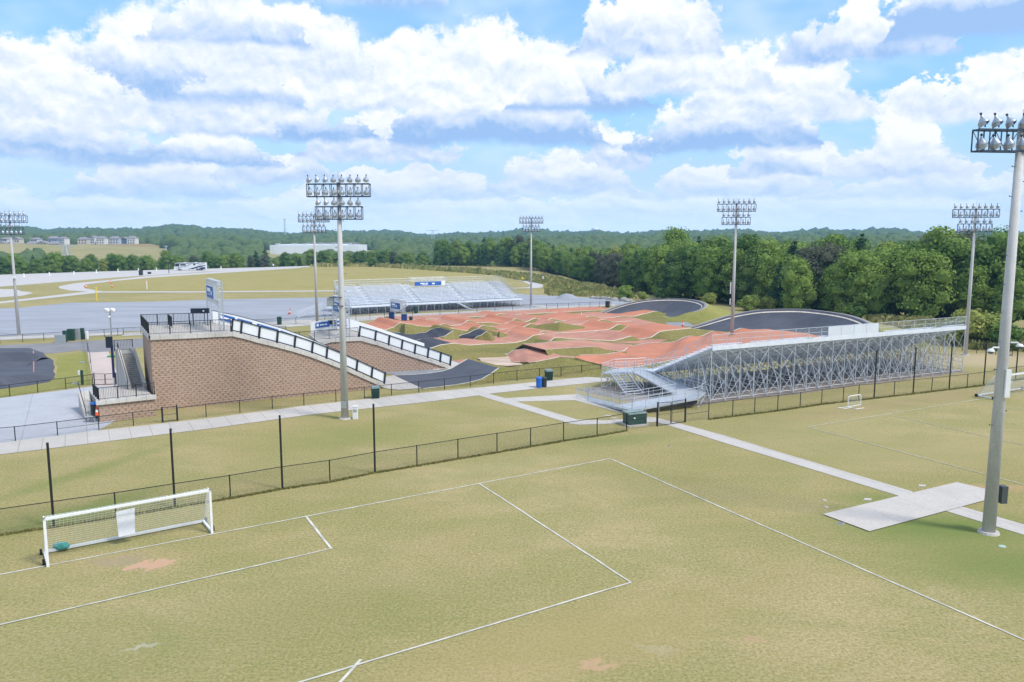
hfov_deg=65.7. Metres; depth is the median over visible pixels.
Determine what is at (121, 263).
broadleaf tree
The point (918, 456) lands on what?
pitch line
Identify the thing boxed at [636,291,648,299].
shrub
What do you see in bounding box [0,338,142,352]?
grey path
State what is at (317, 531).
pitch line
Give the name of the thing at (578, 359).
last straight flank
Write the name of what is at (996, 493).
floodlight mast
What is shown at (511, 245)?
pine tree
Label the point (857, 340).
grandstand
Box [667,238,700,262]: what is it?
broadleaf tree
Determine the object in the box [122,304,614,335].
track walk
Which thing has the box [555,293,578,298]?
gravel pile
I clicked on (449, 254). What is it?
broadleaf tree
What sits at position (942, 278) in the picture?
broadleaf tree
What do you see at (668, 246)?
broadleaf tree
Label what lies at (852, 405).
goal
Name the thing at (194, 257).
grey green tree
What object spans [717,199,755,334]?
floodlight mast
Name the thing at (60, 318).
gravel lot
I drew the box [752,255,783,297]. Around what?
broadleaf tree
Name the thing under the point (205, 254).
broadleaf tree
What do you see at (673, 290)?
shrub
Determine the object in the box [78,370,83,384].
utility pedestal
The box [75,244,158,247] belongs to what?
bare field
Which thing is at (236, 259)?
broadleaf tree
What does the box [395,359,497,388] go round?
first jump
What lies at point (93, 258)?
broadleaf tree
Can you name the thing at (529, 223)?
floodlight mast
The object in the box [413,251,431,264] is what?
broadleaf tree
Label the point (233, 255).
broadleaf tree
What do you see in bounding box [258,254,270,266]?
grey green tree
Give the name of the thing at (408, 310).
gravel strip
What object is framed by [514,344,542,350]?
kicker
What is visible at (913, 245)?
broadleaf tree
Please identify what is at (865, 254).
broadleaf tree
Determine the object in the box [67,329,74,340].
electrical cabinet
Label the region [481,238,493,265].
broadleaf tree
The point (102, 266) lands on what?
light green tree
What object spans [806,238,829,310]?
broadleaf tree
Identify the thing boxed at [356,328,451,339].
black roller
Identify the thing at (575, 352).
grass mound
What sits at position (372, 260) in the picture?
shrub
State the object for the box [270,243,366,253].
warehouse
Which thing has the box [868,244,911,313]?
broadleaf tree
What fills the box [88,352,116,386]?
pink walk
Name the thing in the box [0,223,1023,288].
woods
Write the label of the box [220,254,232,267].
broadleaf tree
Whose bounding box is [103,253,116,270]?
broadleaf tree
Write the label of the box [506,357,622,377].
grass mound
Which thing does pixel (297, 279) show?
meadow
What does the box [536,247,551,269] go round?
broadleaf tree
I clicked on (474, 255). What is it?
broadleaf tree
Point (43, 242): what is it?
house
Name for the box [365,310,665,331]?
track straight
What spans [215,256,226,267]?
broadleaf tree
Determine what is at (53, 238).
house
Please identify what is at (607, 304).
litter bin
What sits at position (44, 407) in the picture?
plaza
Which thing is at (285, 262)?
broadleaf tree
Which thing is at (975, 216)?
floodlight mast
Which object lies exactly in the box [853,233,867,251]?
pine tree
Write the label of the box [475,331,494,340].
black roller flank
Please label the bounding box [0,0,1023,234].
sky
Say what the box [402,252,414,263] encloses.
broadleaf tree
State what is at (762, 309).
banked turn kerb
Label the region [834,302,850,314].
shrub
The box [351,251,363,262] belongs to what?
broadleaf tree
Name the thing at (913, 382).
chain link fence
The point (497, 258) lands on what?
pine tree
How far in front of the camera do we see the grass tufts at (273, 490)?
51.30 m
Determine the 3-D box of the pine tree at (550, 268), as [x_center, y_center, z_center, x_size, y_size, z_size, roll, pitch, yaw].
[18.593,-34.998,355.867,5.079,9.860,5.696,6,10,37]
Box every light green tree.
[97,258,108,270]
[156,250,169,263]
[452,240,461,265]
[502,237,515,265]
[572,246,582,255]
[605,247,621,285]
[622,243,640,252]
[875,241,902,314]
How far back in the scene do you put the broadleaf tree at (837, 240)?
178.01 m
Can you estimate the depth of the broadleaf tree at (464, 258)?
424.00 m
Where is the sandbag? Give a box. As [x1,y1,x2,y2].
[52,542,69,549]
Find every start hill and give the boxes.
[140,310,389,409]
[277,319,451,373]
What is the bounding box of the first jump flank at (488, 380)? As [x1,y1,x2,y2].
[424,368,502,389]
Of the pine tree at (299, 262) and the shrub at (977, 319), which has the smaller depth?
the shrub at (977, 319)
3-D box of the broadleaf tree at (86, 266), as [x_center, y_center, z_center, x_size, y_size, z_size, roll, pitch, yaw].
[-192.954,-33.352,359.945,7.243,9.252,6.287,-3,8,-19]
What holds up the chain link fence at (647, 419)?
on the ground at (710, 593)
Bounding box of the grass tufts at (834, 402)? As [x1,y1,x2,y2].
[708,378,1022,419]
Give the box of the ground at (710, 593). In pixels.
[0,243,1023,681]
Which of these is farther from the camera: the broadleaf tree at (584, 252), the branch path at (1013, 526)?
the broadleaf tree at (584, 252)
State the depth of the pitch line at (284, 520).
44.71 m
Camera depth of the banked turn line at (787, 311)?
134.14 m
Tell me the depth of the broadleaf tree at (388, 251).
458.73 m
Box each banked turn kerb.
[600,298,706,312]
[688,309,869,327]
[691,309,878,331]
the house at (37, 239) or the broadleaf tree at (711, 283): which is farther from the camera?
the house at (37, 239)
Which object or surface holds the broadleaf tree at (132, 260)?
on the ground at (710, 593)
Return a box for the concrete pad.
[824,482,984,530]
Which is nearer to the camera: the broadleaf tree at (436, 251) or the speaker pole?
the speaker pole
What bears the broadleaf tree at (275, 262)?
on the ground at (710, 593)
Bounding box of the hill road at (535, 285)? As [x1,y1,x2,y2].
[502,280,542,288]
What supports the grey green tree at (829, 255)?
on the ground at (710, 593)
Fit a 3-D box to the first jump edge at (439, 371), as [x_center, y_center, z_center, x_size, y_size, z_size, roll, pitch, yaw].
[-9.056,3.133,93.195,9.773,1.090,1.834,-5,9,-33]
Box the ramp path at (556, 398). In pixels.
[507,394,622,412]
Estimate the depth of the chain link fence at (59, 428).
64.79 m
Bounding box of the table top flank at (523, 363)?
[514,357,574,364]
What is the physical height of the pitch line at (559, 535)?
0.001 m
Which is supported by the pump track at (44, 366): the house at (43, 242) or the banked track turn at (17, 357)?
the banked track turn at (17, 357)
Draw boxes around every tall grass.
[310,262,485,273]
[437,266,636,299]
[859,313,1023,351]
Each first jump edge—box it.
[408,359,466,374]
[423,368,498,388]
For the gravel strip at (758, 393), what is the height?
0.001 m
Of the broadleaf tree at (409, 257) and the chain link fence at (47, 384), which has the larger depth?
the broadleaf tree at (409, 257)
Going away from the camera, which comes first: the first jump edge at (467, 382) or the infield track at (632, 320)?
the first jump edge at (467, 382)
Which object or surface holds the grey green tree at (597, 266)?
on the ground at (710, 593)
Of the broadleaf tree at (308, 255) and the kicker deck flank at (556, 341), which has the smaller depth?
the kicker deck flank at (556, 341)
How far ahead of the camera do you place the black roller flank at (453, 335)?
120.41 m
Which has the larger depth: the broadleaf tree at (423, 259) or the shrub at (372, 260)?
the broadleaf tree at (423, 259)
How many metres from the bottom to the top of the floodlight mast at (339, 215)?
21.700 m
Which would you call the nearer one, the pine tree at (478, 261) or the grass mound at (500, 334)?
the grass mound at (500, 334)
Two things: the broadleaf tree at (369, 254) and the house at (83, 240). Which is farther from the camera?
the house at (83, 240)
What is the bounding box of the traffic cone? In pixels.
[94,405,98,415]
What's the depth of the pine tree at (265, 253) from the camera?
422.52 m
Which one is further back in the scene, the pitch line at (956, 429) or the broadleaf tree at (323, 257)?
the broadleaf tree at (323, 257)
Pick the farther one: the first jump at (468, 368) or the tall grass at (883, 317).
the tall grass at (883, 317)
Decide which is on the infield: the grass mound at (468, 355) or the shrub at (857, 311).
the grass mound at (468, 355)
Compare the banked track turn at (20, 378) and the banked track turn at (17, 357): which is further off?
the banked track turn at (17, 357)
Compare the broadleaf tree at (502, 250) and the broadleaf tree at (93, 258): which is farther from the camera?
the broadleaf tree at (502, 250)
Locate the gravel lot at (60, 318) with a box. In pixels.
[0,294,627,335]
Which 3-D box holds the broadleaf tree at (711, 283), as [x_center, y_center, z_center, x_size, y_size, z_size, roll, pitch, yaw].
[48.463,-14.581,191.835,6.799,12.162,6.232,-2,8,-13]
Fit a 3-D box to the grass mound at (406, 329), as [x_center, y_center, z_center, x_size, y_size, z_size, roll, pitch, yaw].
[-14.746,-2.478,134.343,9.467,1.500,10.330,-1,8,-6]
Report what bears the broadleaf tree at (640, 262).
on the ground at (710, 593)
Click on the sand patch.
(505, 361)
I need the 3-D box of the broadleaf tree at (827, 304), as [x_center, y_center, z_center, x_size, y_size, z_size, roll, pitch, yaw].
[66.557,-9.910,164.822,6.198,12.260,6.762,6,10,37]
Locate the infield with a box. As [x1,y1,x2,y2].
[431,310,802,379]
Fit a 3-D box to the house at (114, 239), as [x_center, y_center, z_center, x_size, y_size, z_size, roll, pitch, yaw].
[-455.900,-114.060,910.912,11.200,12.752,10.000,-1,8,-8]
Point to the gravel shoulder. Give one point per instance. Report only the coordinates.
(6, 292)
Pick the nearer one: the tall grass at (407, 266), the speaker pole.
the speaker pole
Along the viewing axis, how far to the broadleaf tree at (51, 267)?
348.42 m
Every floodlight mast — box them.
[0,211,27,335]
[298,210,329,320]
[306,174,370,419]
[519,216,542,304]
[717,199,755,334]
[952,203,999,355]
[970,109,1023,536]
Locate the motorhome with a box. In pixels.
[174,262,206,269]
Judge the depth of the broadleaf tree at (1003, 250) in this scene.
143.87 m
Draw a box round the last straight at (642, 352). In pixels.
[574,328,818,368]
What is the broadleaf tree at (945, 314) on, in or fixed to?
on the ground at (710, 593)
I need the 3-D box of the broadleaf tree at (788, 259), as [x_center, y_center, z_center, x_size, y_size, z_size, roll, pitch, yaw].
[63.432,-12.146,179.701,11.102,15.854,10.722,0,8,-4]
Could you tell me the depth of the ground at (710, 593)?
41.16 m
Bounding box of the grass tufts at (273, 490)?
[0,429,628,535]
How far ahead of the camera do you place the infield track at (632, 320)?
132.53 m
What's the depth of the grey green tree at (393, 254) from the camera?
447.56 m
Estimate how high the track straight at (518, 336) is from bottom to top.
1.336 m
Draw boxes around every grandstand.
[295,276,522,316]
[643,316,966,400]
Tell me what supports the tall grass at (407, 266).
on the ground at (710, 593)
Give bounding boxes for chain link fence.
[0,301,610,341]
[0,374,91,395]
[0,404,626,533]
[0,409,161,441]
[84,332,92,382]
[177,364,600,418]
[626,409,656,429]
[686,337,1023,420]
[962,341,1023,356]
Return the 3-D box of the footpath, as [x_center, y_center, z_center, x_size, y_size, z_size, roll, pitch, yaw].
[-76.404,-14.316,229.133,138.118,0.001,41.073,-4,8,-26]
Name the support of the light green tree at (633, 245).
on the ground at (710, 593)
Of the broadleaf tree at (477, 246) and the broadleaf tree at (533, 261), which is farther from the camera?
the broadleaf tree at (477, 246)
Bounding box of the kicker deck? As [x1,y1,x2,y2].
[524,340,630,350]
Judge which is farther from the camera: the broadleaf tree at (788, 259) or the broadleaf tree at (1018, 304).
the broadleaf tree at (788, 259)
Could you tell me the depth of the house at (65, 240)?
907.83 m
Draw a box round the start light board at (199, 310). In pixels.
[190,308,209,324]
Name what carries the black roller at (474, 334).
on the track straight at (518, 336)
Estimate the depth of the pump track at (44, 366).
96.18 m
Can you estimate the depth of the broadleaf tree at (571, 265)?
314.84 m
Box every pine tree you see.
[253,250,259,266]
[261,249,270,266]
[297,256,302,265]
[473,248,482,264]
[480,237,485,260]
[481,248,491,266]
[494,245,502,266]
[502,247,510,266]
[508,241,514,264]
[521,243,529,267]
[547,255,553,273]
[593,252,600,282]
[627,251,638,291]
[658,251,674,296]
[768,262,789,306]
[783,241,798,259]
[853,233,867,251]
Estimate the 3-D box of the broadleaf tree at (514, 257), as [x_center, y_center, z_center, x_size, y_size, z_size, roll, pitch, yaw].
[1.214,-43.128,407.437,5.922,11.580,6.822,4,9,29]
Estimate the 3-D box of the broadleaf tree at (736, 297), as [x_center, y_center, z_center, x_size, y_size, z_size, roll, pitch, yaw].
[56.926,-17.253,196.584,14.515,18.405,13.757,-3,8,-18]
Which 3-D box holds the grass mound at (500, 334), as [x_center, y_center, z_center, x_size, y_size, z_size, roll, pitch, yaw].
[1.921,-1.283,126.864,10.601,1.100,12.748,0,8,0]
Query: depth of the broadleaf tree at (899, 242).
176.12 m
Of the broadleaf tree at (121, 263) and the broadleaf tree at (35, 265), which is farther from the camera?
the broadleaf tree at (121, 263)
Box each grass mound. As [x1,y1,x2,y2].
[401,324,428,333]
[448,352,507,360]
[497,332,507,337]
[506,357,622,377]
[534,323,584,330]
[565,349,613,358]
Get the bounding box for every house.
[0,237,12,242]
[12,237,23,242]
[30,237,42,241]
[36,241,48,243]
[47,236,60,242]
[48,241,61,244]
[59,237,69,243]
[77,237,89,243]
[87,236,97,243]
[96,236,108,243]
[108,236,121,243]
[121,237,126,243]
[127,236,138,243]
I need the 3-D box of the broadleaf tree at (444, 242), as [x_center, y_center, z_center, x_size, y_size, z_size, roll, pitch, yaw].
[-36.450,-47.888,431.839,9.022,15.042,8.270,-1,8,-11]
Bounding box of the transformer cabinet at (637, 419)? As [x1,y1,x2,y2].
[619,409,649,427]
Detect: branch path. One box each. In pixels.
[479,394,912,495]
[946,506,1023,534]
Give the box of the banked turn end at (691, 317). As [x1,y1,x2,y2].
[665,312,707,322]
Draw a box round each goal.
[39,488,214,566]
[839,394,861,408]
[975,372,1023,398]
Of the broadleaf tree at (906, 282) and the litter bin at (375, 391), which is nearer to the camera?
the litter bin at (375, 391)
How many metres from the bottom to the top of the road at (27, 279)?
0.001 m
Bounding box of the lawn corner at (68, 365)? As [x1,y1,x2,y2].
[0,352,91,397]
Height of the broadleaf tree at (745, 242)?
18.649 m
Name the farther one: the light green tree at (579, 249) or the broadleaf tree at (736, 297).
the light green tree at (579, 249)
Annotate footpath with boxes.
[0,288,484,302]
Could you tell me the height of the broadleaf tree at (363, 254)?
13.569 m
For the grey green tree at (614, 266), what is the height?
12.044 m
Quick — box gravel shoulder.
[0,289,31,296]
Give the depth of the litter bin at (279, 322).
143.33 m
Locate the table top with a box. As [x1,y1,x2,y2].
[507,349,573,361]
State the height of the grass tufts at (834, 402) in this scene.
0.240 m
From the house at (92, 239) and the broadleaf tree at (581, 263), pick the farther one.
the house at (92, 239)
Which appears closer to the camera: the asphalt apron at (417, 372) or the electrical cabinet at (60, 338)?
the asphalt apron at (417, 372)
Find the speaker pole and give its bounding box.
[104,308,115,385]
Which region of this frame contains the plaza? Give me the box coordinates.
[0,387,113,441]
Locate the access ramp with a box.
[576,358,706,410]
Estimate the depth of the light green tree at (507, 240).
426.10 m
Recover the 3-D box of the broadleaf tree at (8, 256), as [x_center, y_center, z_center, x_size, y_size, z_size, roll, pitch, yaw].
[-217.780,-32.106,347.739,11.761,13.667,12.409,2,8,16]
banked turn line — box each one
[605,300,701,312]
[696,311,861,327]
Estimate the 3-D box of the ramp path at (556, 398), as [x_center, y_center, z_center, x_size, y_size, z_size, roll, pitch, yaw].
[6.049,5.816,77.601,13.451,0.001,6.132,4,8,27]
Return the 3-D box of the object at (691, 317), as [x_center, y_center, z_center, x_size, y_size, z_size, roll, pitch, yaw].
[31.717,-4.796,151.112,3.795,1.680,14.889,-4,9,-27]
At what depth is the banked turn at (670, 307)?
163.96 m
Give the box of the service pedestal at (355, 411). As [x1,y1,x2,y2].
[352,405,357,418]
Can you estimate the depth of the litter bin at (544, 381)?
84.11 m
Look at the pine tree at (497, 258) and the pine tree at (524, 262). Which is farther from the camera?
the pine tree at (497, 258)
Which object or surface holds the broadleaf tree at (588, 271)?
on the ground at (710, 593)
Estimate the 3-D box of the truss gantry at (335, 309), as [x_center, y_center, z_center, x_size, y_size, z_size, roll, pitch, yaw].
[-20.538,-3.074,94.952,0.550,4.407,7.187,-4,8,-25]
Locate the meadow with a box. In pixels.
[84,266,504,290]
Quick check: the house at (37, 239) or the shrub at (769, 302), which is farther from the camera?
the house at (37, 239)
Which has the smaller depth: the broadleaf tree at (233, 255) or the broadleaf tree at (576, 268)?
the broadleaf tree at (576, 268)
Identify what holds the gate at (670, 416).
on the ground at (710, 593)
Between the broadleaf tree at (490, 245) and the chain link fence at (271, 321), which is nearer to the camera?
the chain link fence at (271, 321)
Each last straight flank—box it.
[575,338,806,368]
[578,328,817,355]
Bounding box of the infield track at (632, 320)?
[501,317,667,343]
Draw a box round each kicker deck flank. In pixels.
[519,340,629,349]
[545,347,626,355]
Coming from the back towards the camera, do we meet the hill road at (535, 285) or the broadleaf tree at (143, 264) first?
the broadleaf tree at (143, 264)
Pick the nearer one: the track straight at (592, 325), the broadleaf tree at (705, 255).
the track straight at (592, 325)
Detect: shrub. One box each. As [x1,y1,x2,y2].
[366,257,378,266]
[393,255,406,263]
[617,285,633,297]
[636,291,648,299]
[654,287,668,298]
[666,282,684,297]
[701,292,716,304]
[735,294,761,310]
[758,296,778,308]
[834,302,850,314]
[848,306,867,318]
[941,308,992,342]
[960,311,1016,341]
[985,322,1023,349]
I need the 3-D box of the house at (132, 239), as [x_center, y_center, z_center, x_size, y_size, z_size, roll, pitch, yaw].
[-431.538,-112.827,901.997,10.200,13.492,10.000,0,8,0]
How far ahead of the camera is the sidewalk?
70.26 m
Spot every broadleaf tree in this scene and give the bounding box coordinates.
[0,256,11,274]
[3,253,30,273]
[9,259,29,273]
[28,258,45,273]
[41,251,67,272]
[44,258,64,272]
[63,255,80,272]
[80,253,98,271]
[80,258,95,271]
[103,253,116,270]
[112,254,129,270]
[123,254,139,270]
[136,254,157,269]
[146,258,156,269]
[156,254,176,269]
[174,254,186,266]
[199,251,216,262]
[202,255,216,268]
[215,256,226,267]
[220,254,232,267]
[229,253,244,267]
[231,254,243,267]
[271,258,278,266]
[278,252,292,266]
[291,253,303,265]
[304,249,316,265]
[316,250,330,262]
[332,251,343,263]
[345,253,353,261]
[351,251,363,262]
[359,250,365,262]
[364,251,376,261]
[377,251,389,263]
[384,248,391,263]
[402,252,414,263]
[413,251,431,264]
[417,255,427,264]
[432,239,447,264]
[438,239,448,263]
[438,246,444,265]
[442,243,457,265]
[451,240,463,265]
[456,246,471,265]
[464,241,475,265]
[470,248,479,265]
[473,243,481,265]
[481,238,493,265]
[483,240,495,260]
[492,242,505,265]
[509,246,520,266]
[517,241,529,262]
[526,243,540,269]
[527,239,541,246]
[533,245,550,270]
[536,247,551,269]
[548,246,559,274]
[548,251,555,274]
[552,250,563,274]
[561,254,571,276]
[565,255,576,274]
[567,256,578,279]
[570,256,582,280]
[577,249,588,256]
[578,257,588,280]
[581,255,596,281]
[583,245,597,253]
[617,256,632,286]
[619,242,634,254]
[621,247,644,289]
[628,250,653,292]
[631,258,650,291]
[639,244,674,294]
[645,243,666,292]
[660,243,674,294]
[661,226,691,293]
[662,243,701,298]
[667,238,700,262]
[668,256,697,298]
[670,241,697,297]
[688,243,727,298]
[696,234,732,297]
[697,256,722,298]
[714,249,744,296]
[721,233,760,291]
[723,237,757,303]
[731,245,761,298]
[747,235,789,308]
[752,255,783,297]
[774,252,800,308]
[776,254,821,309]
[778,240,792,248]
[782,239,813,256]
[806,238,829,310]
[817,264,837,312]
[821,234,857,266]
[824,249,884,312]
[843,236,874,253]
[847,248,871,300]
[847,251,901,314]
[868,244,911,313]
[880,240,904,244]
[890,249,941,316]
[891,240,923,314]
[891,247,950,313]
[907,250,958,316]
[910,224,977,319]
[926,243,965,319]
[937,236,974,316]
[951,242,1005,314]
[951,265,995,313]
[971,224,1022,322]
[985,231,1023,314]
[989,266,1023,321]
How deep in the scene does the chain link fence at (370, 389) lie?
78.32 m
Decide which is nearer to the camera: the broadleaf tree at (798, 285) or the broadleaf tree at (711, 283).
the broadleaf tree at (798, 285)
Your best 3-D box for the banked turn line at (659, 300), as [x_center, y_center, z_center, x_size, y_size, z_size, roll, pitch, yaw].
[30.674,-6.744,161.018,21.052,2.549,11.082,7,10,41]
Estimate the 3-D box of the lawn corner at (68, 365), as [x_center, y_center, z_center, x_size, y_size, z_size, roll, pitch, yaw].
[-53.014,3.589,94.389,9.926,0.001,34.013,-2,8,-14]
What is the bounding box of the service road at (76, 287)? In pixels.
[59,267,299,290]
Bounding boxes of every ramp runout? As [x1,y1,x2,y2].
[379,375,419,389]
[433,361,458,369]
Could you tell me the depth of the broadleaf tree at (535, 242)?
407.10 m
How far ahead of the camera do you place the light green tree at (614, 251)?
277.56 m
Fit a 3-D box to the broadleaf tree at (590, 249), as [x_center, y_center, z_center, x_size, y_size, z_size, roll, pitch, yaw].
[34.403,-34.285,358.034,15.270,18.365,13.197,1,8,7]
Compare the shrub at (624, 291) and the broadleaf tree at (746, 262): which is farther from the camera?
the shrub at (624, 291)
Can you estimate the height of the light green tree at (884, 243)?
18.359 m
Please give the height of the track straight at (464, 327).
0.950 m
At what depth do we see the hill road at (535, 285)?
256.63 m
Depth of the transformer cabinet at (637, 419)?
67.29 m
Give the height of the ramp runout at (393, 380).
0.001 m
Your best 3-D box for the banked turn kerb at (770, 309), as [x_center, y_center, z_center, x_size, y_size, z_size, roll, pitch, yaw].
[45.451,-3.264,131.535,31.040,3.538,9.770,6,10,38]
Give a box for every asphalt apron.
[386,369,442,374]
[667,322,692,325]
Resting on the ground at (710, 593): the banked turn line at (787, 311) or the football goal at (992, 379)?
the football goal at (992, 379)
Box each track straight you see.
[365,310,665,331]
[385,307,607,320]
[416,329,546,351]
[430,317,628,333]
[467,319,637,335]
[534,323,705,342]
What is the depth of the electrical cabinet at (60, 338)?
119.18 m
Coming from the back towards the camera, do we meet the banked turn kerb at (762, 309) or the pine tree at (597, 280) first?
the pine tree at (597, 280)
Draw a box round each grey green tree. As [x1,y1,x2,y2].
[187,255,199,262]
[246,255,255,266]
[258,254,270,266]
[389,251,399,263]
[513,234,527,265]
[583,251,600,281]
[593,255,605,283]
[599,252,613,286]
[605,253,627,286]
[783,244,826,309]
[809,242,845,310]
[943,229,986,318]
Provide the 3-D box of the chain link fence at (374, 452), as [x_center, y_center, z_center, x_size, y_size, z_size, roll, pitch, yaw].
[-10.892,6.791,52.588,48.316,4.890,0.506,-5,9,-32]
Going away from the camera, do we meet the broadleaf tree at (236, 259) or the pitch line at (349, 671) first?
the pitch line at (349, 671)
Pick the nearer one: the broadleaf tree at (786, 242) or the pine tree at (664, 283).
the pine tree at (664, 283)
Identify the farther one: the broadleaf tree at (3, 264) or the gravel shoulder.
the broadleaf tree at (3, 264)
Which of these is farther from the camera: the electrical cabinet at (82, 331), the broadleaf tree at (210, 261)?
the broadleaf tree at (210, 261)
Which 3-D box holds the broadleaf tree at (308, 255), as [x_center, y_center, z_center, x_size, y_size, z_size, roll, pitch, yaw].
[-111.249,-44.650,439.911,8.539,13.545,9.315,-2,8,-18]
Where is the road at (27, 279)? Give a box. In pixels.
[0,266,316,286]
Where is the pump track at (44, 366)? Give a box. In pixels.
[0,348,54,388]
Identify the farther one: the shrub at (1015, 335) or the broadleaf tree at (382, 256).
the broadleaf tree at (382, 256)
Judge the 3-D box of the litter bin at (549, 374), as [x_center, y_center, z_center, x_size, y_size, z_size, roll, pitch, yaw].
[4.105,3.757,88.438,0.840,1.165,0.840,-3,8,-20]
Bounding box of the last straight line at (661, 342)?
[583,328,800,354]
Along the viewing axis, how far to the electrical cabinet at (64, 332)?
120.24 m
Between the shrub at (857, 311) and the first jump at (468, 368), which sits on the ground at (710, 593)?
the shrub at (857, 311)
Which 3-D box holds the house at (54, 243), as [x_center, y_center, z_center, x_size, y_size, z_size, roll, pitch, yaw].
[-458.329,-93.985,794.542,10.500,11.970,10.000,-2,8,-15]
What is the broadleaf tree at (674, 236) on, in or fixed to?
on the ground at (710, 593)
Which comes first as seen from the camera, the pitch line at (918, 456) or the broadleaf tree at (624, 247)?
the pitch line at (918, 456)
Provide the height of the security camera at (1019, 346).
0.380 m
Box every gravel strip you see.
[345,302,522,314]
[577,358,965,405]
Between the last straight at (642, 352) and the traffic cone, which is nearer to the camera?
the traffic cone
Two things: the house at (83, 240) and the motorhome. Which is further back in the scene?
the house at (83, 240)
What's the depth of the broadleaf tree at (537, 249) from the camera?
370.18 m
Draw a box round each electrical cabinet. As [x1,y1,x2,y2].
[54,335,65,342]
[62,330,67,341]
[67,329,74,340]
[74,328,80,339]
[80,328,84,338]
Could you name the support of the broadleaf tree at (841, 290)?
on the ground at (710, 593)
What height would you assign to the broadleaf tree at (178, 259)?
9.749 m
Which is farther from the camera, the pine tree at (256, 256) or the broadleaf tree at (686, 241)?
the pine tree at (256, 256)
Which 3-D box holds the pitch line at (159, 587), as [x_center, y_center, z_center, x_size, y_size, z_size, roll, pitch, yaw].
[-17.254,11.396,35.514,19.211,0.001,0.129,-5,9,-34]
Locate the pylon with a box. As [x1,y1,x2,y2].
[61,245,70,255]
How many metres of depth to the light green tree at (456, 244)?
431.62 m
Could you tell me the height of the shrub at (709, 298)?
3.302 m
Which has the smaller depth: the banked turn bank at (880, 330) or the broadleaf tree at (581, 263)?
the banked turn bank at (880, 330)
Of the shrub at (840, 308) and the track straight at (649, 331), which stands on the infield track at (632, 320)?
the track straight at (649, 331)
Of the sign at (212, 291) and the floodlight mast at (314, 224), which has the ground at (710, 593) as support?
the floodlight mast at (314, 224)
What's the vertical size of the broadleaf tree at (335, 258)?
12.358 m
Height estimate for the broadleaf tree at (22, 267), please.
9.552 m
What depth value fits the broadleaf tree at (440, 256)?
425.14 m
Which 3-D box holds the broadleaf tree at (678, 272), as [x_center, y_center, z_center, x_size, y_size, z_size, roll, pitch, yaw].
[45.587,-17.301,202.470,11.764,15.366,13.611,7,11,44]
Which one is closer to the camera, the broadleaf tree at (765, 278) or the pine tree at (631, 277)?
the broadleaf tree at (765, 278)
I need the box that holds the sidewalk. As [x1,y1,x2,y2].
[0,377,609,453]
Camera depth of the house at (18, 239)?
906.56 m
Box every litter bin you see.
[90,402,96,417]
[277,316,281,324]
[370,385,379,398]
[536,376,541,387]
[542,376,546,386]
[544,369,553,379]
[605,301,609,307]
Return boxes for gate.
[93,372,115,384]
[161,405,177,422]
[657,398,685,425]
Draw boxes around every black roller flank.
[440,331,459,339]
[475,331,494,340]
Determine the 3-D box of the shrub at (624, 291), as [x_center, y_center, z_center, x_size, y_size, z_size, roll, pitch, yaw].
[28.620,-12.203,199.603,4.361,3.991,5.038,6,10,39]
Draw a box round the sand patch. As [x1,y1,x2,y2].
[478,356,530,365]
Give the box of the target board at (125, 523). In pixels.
[116,505,134,536]
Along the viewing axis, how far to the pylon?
614.77 m
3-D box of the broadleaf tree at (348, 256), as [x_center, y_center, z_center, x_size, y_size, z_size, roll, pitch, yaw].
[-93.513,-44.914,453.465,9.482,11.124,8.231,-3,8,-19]
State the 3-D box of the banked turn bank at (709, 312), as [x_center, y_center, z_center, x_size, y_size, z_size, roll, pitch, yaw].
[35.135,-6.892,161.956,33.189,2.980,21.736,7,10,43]
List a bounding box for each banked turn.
[603,299,703,316]
[692,309,866,337]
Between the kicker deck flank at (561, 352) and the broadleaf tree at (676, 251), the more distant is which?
the broadleaf tree at (676, 251)
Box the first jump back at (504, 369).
[470,359,522,378]
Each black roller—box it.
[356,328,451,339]
[459,329,485,338]
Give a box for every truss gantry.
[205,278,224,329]
[332,295,350,336]
[389,298,406,320]
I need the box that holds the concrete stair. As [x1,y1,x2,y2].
[77,339,156,421]
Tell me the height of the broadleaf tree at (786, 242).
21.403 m
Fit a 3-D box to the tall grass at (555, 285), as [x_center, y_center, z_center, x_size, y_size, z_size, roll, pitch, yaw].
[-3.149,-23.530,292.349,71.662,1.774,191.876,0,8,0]
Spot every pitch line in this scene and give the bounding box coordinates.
[0,458,609,574]
[0,548,331,624]
[299,582,631,681]
[305,516,332,548]
[339,659,361,681]
[478,483,630,581]
[610,458,1023,639]
[808,392,1021,426]
[810,427,1023,484]
[894,415,1022,444]
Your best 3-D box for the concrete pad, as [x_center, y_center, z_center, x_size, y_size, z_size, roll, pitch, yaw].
[24.436,9.767,47.611,13.070,0.001,3.090,-4,9,-28]
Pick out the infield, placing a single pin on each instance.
(508, 349)
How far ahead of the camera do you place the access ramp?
77.47 m
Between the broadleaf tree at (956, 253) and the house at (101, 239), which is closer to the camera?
the broadleaf tree at (956, 253)
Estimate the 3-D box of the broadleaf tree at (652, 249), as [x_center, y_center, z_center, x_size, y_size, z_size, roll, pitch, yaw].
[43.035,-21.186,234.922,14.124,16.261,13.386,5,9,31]
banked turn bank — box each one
[598,299,734,320]
[689,309,928,345]
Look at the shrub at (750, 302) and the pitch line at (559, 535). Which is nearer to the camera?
the pitch line at (559, 535)

